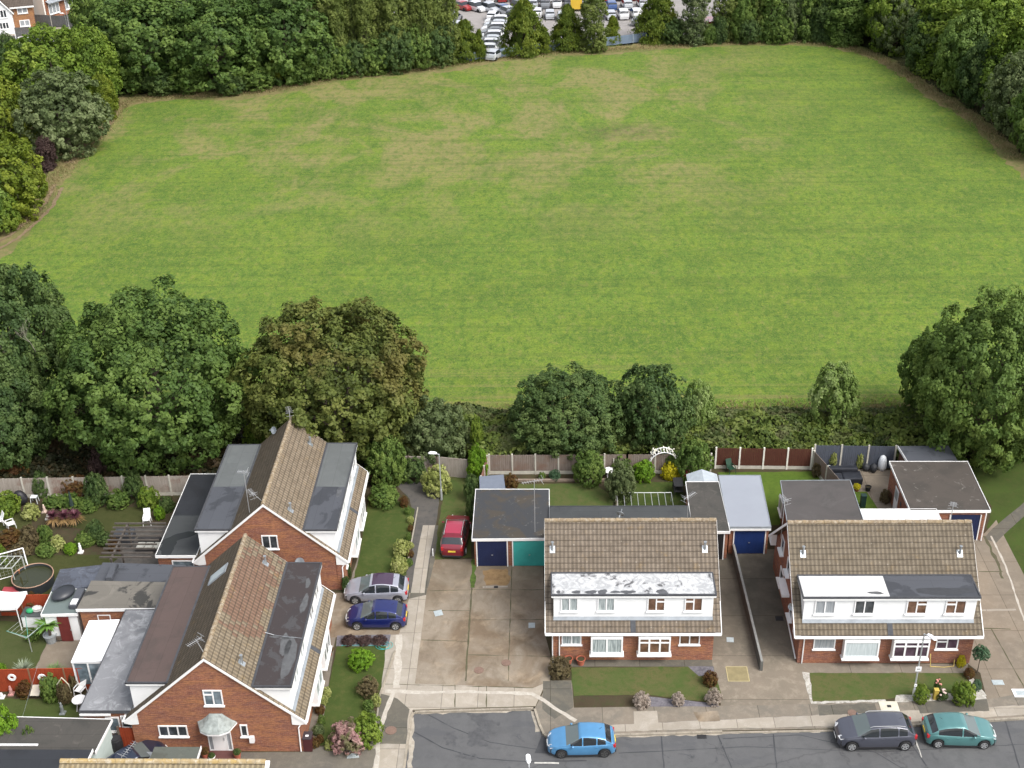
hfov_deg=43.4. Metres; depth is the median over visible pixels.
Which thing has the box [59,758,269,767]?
bungalow
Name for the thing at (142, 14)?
oak tree
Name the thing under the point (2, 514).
garden chair
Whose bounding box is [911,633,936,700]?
street lamp
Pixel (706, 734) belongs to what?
channel
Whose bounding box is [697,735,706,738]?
drain grating
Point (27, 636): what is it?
rotary clothes line
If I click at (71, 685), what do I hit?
shrub
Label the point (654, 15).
cypress tree
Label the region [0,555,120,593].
lawn
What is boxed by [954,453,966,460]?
shrub
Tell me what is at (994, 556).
paving joint
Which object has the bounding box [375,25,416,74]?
understorey tree
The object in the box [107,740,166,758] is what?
parked car
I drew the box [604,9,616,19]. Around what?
parked car
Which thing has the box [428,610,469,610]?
paving joint
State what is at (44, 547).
shrub
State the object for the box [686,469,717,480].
plastic shed
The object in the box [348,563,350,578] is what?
shrub
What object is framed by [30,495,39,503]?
stool
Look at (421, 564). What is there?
slab path
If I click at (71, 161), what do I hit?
footpath
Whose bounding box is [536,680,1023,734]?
pavement
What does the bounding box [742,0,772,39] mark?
screen tree
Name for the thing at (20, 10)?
window
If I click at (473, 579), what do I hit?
grass strip
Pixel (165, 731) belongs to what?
window
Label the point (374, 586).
parked car
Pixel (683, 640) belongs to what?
window
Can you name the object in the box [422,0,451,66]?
poplar tree
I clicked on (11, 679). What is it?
wall ornament
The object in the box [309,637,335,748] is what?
side path
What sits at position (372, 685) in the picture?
shrub
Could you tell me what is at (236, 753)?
flower pot
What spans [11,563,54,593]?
paddling pool
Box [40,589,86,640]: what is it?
outhouse
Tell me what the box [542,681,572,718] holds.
pavement patch
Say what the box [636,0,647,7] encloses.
parked car
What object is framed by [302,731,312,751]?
wheelie bin
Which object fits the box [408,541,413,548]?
shrub
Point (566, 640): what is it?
window
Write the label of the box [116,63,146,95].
understorey tree
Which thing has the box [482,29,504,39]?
parked car
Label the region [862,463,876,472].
dark planters
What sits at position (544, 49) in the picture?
cypress tree
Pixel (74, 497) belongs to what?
shrub
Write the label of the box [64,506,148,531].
lawn
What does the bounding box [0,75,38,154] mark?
broadleaf tree
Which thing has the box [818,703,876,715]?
pavement patch
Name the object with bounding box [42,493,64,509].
shrub
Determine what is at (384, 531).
lawn
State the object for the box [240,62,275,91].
understorey tree
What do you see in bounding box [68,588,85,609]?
storage crate
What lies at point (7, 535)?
shrub
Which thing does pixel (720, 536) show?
garage door
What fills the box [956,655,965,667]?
shrub
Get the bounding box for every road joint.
[414,732,586,761]
[427,714,546,749]
[623,744,1020,752]
[661,736,664,767]
[717,735,731,767]
[723,735,900,767]
[773,734,776,767]
[1005,721,1019,767]
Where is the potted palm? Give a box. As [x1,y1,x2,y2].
[31,617,58,644]
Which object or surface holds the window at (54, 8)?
in the detached house at (48, 7)
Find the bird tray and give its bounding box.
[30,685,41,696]
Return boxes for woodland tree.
[821,0,868,47]
[851,0,881,38]
[863,0,929,56]
[869,0,924,58]
[903,7,950,76]
[909,0,975,80]
[932,9,996,96]
[936,0,1023,90]
[955,32,1013,109]
[978,6,1023,121]
[981,49,1023,139]
[988,0,1023,23]
[1006,85,1023,155]
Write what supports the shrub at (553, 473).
on the estate ground at (66, 532)
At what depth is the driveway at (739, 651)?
81.54 m
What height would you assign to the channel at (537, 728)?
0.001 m
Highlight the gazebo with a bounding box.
[0,591,27,629]
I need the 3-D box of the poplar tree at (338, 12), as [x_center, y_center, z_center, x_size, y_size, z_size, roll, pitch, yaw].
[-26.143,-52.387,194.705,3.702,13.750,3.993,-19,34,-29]
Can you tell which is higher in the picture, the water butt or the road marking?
the water butt
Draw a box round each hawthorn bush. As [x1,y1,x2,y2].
[506,361,630,465]
[609,363,697,454]
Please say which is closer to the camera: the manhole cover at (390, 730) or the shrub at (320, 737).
the shrub at (320, 737)
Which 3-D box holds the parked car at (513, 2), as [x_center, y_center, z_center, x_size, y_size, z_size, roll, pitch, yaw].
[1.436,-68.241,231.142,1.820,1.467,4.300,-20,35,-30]
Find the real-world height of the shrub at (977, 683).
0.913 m
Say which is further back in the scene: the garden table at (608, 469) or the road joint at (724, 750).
the garden table at (608, 469)
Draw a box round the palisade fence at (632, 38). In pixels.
[458,33,652,60]
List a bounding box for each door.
[56,617,73,640]
[213,735,227,750]
[477,541,506,565]
[513,541,543,565]
[717,534,723,558]
[734,531,764,552]
[892,486,898,508]
[951,515,980,539]
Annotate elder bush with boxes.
[241,413,274,443]
[364,434,407,486]
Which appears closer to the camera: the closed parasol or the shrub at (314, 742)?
the shrub at (314, 742)
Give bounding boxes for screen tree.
[702,23,715,44]
[710,0,739,42]
[710,15,728,44]
[725,0,758,43]
[739,16,761,44]
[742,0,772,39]
[756,0,788,44]
[766,16,794,44]
[772,0,807,42]
[792,0,822,43]
[807,0,841,43]
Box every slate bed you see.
[336,635,390,645]
[647,697,718,706]
[688,666,713,675]
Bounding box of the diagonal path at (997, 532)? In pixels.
[986,503,1023,542]
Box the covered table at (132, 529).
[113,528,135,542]
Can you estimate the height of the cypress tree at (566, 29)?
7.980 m
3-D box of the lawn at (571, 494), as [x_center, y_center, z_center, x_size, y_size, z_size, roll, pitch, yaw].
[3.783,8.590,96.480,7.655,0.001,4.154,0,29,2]
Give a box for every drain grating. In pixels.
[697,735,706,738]
[775,616,783,620]
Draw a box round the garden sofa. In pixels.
[136,537,162,552]
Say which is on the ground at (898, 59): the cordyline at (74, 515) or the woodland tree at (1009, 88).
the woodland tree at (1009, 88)
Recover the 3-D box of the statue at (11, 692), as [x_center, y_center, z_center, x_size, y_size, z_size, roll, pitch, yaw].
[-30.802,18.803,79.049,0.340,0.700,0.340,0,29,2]
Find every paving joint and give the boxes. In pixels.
[399,684,525,687]
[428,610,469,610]
[465,588,472,680]
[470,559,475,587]
[474,589,543,589]
[481,655,550,656]
[483,586,507,587]
[508,570,511,680]
[981,609,1015,610]
[983,536,1003,578]
[990,536,1023,620]
[991,629,1023,686]
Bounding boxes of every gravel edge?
[802,672,885,703]
[895,692,986,701]
[967,676,986,695]
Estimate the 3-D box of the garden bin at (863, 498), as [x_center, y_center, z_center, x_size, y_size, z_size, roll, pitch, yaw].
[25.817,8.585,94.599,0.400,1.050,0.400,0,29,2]
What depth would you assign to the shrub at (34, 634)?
83.36 m
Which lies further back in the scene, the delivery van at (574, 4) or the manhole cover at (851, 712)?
the delivery van at (574, 4)
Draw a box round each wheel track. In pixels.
[0,184,56,241]
[0,187,63,248]
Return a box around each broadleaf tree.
[0,22,94,119]
[0,30,12,54]
[0,43,17,89]
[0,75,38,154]
[0,131,47,228]
[0,171,11,227]
[0,185,21,232]
[11,66,113,160]
[13,38,23,59]
[35,135,57,172]
[63,22,122,112]
[89,71,118,121]
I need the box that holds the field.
[0,45,1023,415]
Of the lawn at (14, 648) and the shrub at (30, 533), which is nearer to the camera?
the lawn at (14, 648)
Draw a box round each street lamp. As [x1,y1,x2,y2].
[428,451,442,499]
[526,754,530,767]
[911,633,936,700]
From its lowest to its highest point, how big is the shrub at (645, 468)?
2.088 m
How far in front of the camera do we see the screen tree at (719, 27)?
206.74 m
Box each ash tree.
[0,261,76,442]
[0,354,60,471]
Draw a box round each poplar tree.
[311,0,335,42]
[326,0,352,73]
[340,0,365,70]
[353,0,379,73]
[365,0,392,56]
[378,0,407,71]
[394,0,420,68]
[408,0,435,68]
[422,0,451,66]
[437,0,461,65]
[576,0,610,54]
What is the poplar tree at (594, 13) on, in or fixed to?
on the field verge
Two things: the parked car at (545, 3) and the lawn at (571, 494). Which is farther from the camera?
the parked car at (545, 3)
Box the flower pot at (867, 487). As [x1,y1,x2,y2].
[865,485,871,491]
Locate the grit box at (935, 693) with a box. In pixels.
[932,688,939,699]
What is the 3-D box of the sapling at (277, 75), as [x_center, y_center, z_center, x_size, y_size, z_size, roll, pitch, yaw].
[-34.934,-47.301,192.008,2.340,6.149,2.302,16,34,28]
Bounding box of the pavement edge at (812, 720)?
[610,705,1023,731]
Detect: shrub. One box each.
[0,457,31,477]
[0,490,21,520]
[0,527,21,549]
[0,543,8,565]
[0,662,6,668]
[0,703,18,735]
[9,541,34,558]
[15,679,31,699]
[19,523,40,548]
[20,502,40,520]
[22,725,34,736]
[23,627,39,642]
[26,591,38,606]
[32,470,48,498]
[35,541,55,557]
[36,525,52,542]
[39,672,62,703]
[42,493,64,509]
[50,534,65,552]
[55,492,80,511]
[61,474,85,496]
[63,542,77,555]
[68,673,77,692]
[74,529,96,548]
[76,497,100,513]
[83,471,108,506]
[85,518,104,544]
[87,448,106,475]
[95,531,110,546]
[106,488,129,509]
[108,537,119,551]
[121,468,143,503]
[137,485,159,511]
[153,505,165,520]
[158,495,175,513]
[311,723,324,735]
[312,736,320,748]
[315,704,324,715]
[316,734,323,743]
[317,714,325,724]
[320,694,327,705]
[322,686,331,697]
[324,739,333,750]
[327,716,369,755]
[341,576,349,591]
[341,634,356,646]
[347,647,375,673]
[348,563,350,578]
[351,710,384,749]
[355,674,378,699]
[356,635,371,645]
[362,699,373,711]
[367,482,399,510]
[371,693,380,706]
[372,634,387,645]
[387,460,407,485]
[390,555,408,573]
[393,538,409,556]
[399,495,408,508]
[404,456,426,483]
[404,507,410,514]
[405,533,411,539]
[405,558,412,566]
[406,549,413,557]
[407,516,413,523]
[407,524,413,531]
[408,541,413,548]
[420,463,452,498]
[463,473,479,502]
[465,491,474,519]
[466,442,487,482]
[504,472,518,488]
[538,472,545,478]
[548,469,560,480]
[548,656,571,679]
[571,450,605,487]
[604,458,635,505]
[611,453,631,475]
[632,459,654,483]
[632,690,650,710]
[660,460,679,480]
[671,691,684,706]
[674,439,713,484]
[702,670,718,687]
[703,687,722,706]
[811,462,821,477]
[829,452,836,465]
[856,454,863,468]
[879,489,891,504]
[912,683,930,704]
[951,680,975,706]
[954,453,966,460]
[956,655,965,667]
[963,667,974,679]
[971,679,981,691]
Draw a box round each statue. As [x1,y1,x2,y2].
[8,686,14,695]
[59,702,66,714]
[78,543,83,553]
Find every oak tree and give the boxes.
[39,274,262,478]
[62,0,143,63]
[81,0,209,92]
[133,0,222,69]
[153,0,269,95]
[220,0,288,62]
[232,0,337,85]
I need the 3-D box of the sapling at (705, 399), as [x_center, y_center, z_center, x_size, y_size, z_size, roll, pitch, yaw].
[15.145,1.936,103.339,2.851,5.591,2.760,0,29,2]
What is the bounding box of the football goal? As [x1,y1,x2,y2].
[0,547,27,578]
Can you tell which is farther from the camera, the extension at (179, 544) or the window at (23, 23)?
the window at (23, 23)
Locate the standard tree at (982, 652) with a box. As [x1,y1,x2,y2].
[972,643,990,672]
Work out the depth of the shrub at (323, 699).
77.71 m
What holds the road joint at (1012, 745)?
on the road at (515, 728)
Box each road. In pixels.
[0,27,70,35]
[406,710,1023,767]
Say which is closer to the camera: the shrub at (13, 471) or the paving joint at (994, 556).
the paving joint at (994, 556)
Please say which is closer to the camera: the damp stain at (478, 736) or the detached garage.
the damp stain at (478, 736)
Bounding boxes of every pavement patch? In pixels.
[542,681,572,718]
[634,711,658,725]
[694,711,719,721]
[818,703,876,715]
[916,699,988,712]
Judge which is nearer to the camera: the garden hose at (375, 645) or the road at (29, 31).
the garden hose at (375, 645)
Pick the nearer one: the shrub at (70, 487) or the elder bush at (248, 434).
the shrub at (70, 487)
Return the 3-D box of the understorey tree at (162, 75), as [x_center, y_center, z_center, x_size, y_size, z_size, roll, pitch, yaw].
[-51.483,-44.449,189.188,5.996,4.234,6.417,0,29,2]
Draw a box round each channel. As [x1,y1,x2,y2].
[407,717,414,767]
[424,710,532,713]
[531,710,540,731]
[627,732,819,736]
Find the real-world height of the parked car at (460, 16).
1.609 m
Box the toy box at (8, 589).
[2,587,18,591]
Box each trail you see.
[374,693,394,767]
[385,689,576,721]
[393,634,402,687]
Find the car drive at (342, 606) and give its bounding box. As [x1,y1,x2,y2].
[330,593,410,637]
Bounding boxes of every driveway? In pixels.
[712,552,766,705]
[737,549,812,704]
[968,520,1023,698]
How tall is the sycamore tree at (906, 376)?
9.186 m
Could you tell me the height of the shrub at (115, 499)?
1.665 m
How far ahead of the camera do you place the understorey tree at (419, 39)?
195.32 m
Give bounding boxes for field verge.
[0,38,1023,455]
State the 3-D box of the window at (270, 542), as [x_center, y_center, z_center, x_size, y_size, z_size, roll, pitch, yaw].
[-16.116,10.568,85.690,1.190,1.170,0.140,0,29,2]
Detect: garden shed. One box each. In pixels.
[479,474,504,488]
[897,446,957,460]
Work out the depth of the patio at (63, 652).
82.34 m
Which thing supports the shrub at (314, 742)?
on the side path at (315, 716)
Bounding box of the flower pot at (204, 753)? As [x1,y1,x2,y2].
[200,746,208,758]
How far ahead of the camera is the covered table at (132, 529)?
92.51 m
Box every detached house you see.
[0,0,35,33]
[33,0,72,15]
[122,533,335,758]
[192,406,368,589]
[544,492,721,659]
[768,495,983,662]
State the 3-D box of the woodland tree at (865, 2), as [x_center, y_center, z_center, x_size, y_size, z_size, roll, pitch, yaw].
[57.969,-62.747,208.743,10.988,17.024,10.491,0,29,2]
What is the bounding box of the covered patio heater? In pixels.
[878,455,886,470]
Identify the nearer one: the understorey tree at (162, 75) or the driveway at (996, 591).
the driveway at (996, 591)
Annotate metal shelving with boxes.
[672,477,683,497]
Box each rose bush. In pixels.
[933,677,941,690]
[936,688,948,700]
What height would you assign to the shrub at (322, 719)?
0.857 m
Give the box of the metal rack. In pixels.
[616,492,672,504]
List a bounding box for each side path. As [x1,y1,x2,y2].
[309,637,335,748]
[351,500,375,578]
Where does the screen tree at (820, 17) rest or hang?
on the field verge
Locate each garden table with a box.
[72,694,84,711]
[605,467,612,476]
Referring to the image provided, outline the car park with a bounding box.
[394,0,726,46]
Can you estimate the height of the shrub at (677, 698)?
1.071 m
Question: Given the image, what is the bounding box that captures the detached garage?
[887,461,990,540]
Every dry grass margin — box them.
[19,36,1023,228]
[435,392,972,417]
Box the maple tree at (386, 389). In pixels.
[225,295,429,463]
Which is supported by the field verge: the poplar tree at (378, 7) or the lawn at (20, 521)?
the poplar tree at (378, 7)
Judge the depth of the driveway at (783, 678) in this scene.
82.70 m
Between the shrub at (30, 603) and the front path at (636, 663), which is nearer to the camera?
the front path at (636, 663)
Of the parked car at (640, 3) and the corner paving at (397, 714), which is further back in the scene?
the parked car at (640, 3)
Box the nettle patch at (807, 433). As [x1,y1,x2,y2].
[397,404,1021,459]
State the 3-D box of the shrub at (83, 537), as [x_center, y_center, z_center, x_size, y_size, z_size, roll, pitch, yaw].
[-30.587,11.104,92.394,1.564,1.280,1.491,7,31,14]
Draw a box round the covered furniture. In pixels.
[829,465,862,484]
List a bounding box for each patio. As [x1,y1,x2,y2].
[35,640,79,668]
[113,525,167,563]
[852,469,892,508]
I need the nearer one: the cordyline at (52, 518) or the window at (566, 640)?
the window at (566, 640)
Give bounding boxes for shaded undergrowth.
[0,397,399,482]
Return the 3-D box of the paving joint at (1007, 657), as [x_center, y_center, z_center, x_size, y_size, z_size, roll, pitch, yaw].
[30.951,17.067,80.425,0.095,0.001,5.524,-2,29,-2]
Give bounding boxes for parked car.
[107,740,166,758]
[344,573,409,603]
[345,599,407,629]
[440,515,471,557]
[455,12,462,19]
[456,0,471,10]
[467,0,485,12]
[481,1,498,10]
[481,22,504,30]
[481,26,504,33]
[481,34,502,43]
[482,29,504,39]
[483,19,506,25]
[483,37,500,47]
[484,14,507,22]
[484,42,499,50]
[485,48,500,60]
[486,10,499,18]
[495,3,507,7]
[499,5,512,13]
[510,0,517,5]
[529,0,538,6]
[533,7,542,17]
[540,0,550,8]
[544,9,554,18]
[547,722,615,758]
[552,0,562,7]
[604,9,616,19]
[606,0,617,9]
[616,8,629,19]
[621,0,632,8]
[629,7,641,17]
[631,15,644,26]
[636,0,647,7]
[833,710,917,750]
[920,712,996,748]
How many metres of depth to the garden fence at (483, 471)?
97.76 m
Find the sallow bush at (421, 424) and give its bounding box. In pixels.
[396,394,471,465]
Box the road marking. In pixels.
[534,762,558,763]
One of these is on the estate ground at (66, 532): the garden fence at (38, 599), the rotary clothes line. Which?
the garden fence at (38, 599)
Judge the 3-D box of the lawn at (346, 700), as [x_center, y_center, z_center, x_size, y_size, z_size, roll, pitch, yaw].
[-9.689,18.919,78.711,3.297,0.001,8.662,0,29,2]
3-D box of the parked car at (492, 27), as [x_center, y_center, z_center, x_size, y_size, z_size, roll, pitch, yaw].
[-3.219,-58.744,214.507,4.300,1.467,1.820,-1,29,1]
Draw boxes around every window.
[0,9,7,18]
[0,22,9,29]
[17,8,27,14]
[19,19,30,26]
[48,2,59,14]
[64,0,72,9]
[105,717,120,732]
[120,715,131,727]
[158,725,189,737]
[172,560,194,565]
[202,690,224,706]
[240,724,248,737]
[261,535,279,549]
[312,664,324,706]
[321,630,332,670]
[351,524,361,557]
[359,497,366,530]
[561,636,581,645]
[589,636,623,656]
[636,636,670,656]
[678,636,700,645]
[776,565,783,588]
[777,494,782,517]
[777,534,784,556]
[783,556,789,578]
[785,603,792,623]
[812,639,835,650]
[840,639,880,660]
[889,639,930,660]
[934,639,958,650]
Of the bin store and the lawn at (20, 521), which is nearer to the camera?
the bin store
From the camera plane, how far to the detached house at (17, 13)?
221.84 m
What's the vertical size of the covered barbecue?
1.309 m
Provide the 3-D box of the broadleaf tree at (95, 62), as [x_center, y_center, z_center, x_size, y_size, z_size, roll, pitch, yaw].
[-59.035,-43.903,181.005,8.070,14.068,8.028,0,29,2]
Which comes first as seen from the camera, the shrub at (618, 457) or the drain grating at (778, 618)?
the drain grating at (778, 618)
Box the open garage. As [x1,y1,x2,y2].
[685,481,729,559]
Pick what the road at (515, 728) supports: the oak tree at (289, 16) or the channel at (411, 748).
the channel at (411, 748)
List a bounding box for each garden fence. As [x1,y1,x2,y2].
[0,475,188,497]
[0,594,49,615]
[0,667,89,691]
[13,26,45,37]
[34,14,71,26]
[116,726,134,746]
[379,455,468,477]
[480,455,488,475]
[488,453,711,474]
[714,447,813,469]
[812,450,839,479]
[814,444,896,467]
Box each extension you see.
[76,564,165,630]
[78,609,153,734]
[155,473,215,565]
[549,505,690,519]
[777,480,863,525]
[860,508,941,519]
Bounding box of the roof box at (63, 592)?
[51,584,74,600]
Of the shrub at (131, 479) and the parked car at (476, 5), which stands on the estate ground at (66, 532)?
the shrub at (131, 479)
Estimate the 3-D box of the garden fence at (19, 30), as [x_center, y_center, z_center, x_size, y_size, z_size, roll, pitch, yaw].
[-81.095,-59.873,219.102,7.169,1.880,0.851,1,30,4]
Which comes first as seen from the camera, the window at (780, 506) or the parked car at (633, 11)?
the window at (780, 506)
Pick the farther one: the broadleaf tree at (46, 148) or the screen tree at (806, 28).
the screen tree at (806, 28)
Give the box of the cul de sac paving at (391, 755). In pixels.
[370,595,542,767]
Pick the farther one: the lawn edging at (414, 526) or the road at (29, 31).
the road at (29, 31)
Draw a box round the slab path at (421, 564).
[411,525,434,592]
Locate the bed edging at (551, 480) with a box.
[516,478,605,481]
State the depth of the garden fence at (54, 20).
225.58 m
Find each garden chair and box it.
[0,511,3,524]
[1,518,16,530]
[73,679,87,695]
[142,508,151,525]
[725,458,735,474]
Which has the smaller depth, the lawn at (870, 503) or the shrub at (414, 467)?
the lawn at (870, 503)
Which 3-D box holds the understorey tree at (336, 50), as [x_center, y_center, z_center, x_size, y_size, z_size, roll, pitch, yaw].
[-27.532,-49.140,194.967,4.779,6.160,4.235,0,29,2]
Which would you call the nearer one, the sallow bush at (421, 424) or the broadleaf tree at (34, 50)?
the sallow bush at (421, 424)
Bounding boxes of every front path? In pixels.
[552,660,712,666]
[799,663,967,672]
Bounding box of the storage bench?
[20,605,43,626]
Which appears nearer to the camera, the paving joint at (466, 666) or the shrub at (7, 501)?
the paving joint at (466, 666)
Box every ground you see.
[0,454,991,751]
[4,0,1023,200]
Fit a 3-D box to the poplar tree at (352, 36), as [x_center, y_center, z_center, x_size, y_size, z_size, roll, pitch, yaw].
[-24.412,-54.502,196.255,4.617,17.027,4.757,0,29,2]
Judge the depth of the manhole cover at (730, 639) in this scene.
82.31 m
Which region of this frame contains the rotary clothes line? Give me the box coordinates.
[7,616,43,651]
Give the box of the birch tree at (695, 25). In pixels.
[679,0,710,46]
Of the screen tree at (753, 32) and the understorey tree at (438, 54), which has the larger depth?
the screen tree at (753, 32)
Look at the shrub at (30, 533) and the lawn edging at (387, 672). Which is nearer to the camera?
the lawn edging at (387, 672)
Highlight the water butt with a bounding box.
[111,734,123,752]
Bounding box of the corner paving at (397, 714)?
[377,694,409,743]
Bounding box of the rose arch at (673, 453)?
[649,446,679,468]
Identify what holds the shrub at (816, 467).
on the estate ground at (66, 532)
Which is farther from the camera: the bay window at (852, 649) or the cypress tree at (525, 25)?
the cypress tree at (525, 25)
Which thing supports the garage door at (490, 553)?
in the double garage
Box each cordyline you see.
[45,507,59,526]
[56,508,71,525]
[68,508,85,525]
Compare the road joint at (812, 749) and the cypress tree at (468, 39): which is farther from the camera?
the cypress tree at (468, 39)
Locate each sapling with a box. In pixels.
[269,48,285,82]
[470,413,483,444]
[683,378,717,426]
[807,361,861,427]
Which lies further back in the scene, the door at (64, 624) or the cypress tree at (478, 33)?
the cypress tree at (478, 33)
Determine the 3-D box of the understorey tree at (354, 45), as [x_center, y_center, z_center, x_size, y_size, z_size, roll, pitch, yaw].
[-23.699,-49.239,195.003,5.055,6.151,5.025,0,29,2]
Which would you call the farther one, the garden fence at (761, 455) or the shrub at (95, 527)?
the garden fence at (761, 455)
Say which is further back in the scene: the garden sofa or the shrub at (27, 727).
the garden sofa
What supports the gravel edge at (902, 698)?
on the estate ground at (66, 532)
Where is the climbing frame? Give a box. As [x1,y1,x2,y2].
[0,556,25,579]
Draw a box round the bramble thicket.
[370,402,1021,461]
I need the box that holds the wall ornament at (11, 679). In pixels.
[8,674,15,680]
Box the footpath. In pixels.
[64,113,117,162]
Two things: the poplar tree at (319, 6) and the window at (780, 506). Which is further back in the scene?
the poplar tree at (319, 6)
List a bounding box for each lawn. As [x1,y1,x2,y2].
[0,512,31,530]
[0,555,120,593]
[0,621,46,668]
[0,698,79,717]
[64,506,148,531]
[320,646,385,744]
[354,501,414,577]
[435,476,471,559]
[512,483,613,505]
[571,666,720,701]
[618,482,684,504]
[717,471,819,524]
[810,673,967,701]
[855,492,877,508]
[966,457,1023,573]
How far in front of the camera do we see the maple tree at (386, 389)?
96.45 m
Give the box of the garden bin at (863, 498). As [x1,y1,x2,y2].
[860,493,866,507]
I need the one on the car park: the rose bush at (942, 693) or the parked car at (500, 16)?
the parked car at (500, 16)
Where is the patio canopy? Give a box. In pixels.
[71,619,119,685]
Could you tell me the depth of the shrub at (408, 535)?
92.21 m
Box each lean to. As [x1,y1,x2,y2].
[51,565,100,591]
[94,562,185,581]
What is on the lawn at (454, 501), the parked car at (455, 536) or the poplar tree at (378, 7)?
the parked car at (455, 536)
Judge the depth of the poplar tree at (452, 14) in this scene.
196.94 m
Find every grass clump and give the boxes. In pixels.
[13,658,31,668]
[47,660,64,667]
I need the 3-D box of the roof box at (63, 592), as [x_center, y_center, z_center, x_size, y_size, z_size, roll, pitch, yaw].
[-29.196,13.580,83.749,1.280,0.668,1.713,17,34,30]
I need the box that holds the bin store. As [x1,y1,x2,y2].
[150,747,201,758]
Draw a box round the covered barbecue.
[14,490,27,505]
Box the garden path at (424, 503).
[398,482,439,592]
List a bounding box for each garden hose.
[341,642,392,649]
[930,654,954,667]
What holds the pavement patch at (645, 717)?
on the pavement
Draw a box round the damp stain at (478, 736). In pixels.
[443,713,941,767]
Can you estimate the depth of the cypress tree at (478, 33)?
200.71 m
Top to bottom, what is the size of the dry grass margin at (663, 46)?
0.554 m
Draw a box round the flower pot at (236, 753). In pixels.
[233,748,240,758]
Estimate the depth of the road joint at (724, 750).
74.22 m
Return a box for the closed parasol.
[68,491,73,508]
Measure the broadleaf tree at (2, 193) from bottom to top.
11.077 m
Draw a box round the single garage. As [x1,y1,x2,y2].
[718,475,770,553]
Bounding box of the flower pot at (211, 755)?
[208,752,214,758]
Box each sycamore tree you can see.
[897,322,955,413]
[912,283,1023,473]
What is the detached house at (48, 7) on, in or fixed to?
on the ground at (898, 59)
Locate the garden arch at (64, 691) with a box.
[56,677,72,704]
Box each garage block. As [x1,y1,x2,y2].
[0,716,113,757]
[0,749,93,767]
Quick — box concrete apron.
[415,559,550,687]
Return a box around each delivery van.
[570,0,581,8]
[703,16,715,28]
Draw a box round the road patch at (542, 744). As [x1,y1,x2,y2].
[535,735,549,753]
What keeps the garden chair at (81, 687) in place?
on the estate ground at (66, 532)
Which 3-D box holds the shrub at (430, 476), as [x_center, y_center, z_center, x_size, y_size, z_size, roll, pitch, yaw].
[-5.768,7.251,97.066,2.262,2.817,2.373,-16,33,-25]
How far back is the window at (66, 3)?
233.59 m
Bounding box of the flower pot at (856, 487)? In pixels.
[853,483,860,491]
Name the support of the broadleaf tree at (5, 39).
on the ground at (898, 59)
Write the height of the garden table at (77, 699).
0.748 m
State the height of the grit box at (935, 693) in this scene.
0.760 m
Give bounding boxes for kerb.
[403,707,1023,767]
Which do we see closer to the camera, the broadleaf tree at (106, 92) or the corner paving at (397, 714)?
the corner paving at (397, 714)
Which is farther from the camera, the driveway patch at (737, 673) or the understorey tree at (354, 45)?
the understorey tree at (354, 45)
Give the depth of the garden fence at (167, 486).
97.37 m
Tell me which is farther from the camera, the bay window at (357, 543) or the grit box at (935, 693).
the bay window at (357, 543)
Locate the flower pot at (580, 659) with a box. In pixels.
[576,655,585,665]
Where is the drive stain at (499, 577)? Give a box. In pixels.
[483,568,510,585]
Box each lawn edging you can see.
[379,650,395,695]
[408,507,417,557]
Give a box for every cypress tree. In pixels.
[451,18,486,64]
[473,28,486,60]
[494,0,555,58]
[537,26,555,54]
[550,3,583,52]
[605,15,622,46]
[627,0,681,45]
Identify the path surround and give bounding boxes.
[409,525,437,598]
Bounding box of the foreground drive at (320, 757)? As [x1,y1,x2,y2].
[199,747,375,767]
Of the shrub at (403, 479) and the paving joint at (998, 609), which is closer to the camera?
the paving joint at (998, 609)
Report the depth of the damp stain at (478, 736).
75.49 m
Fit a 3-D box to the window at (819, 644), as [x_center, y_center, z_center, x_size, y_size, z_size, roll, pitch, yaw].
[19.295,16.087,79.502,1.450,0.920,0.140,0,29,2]
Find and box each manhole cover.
[347,751,358,758]
[385,726,396,734]
[433,610,442,615]
[474,667,483,673]
[501,659,510,665]
[528,623,534,627]
[727,637,733,641]
[848,709,855,715]
[878,701,899,710]
[991,680,1004,684]
[1011,689,1023,696]
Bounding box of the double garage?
[472,477,549,566]
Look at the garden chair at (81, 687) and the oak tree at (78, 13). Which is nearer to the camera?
the garden chair at (81, 687)
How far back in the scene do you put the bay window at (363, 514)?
92.62 m
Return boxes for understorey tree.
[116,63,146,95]
[141,67,180,96]
[166,63,209,95]
[211,72,247,94]
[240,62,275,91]
[281,55,315,85]
[293,26,335,76]
[310,58,335,80]
[320,43,345,77]
[327,45,355,78]
[341,40,369,77]
[358,38,390,75]
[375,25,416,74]
[398,23,434,69]
[417,21,455,68]
[661,17,686,44]
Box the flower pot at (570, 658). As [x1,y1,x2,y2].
[564,655,572,663]
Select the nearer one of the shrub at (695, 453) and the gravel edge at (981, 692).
the gravel edge at (981, 692)
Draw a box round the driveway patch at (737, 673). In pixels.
[726,666,749,681]
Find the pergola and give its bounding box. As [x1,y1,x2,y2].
[99,522,165,562]
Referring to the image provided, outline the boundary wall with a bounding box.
[732,544,762,670]
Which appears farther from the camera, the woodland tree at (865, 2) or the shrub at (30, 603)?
the woodland tree at (865, 2)
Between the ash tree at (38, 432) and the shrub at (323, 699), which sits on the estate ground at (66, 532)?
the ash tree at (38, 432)
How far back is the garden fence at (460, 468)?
98.81 m
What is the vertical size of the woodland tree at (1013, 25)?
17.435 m

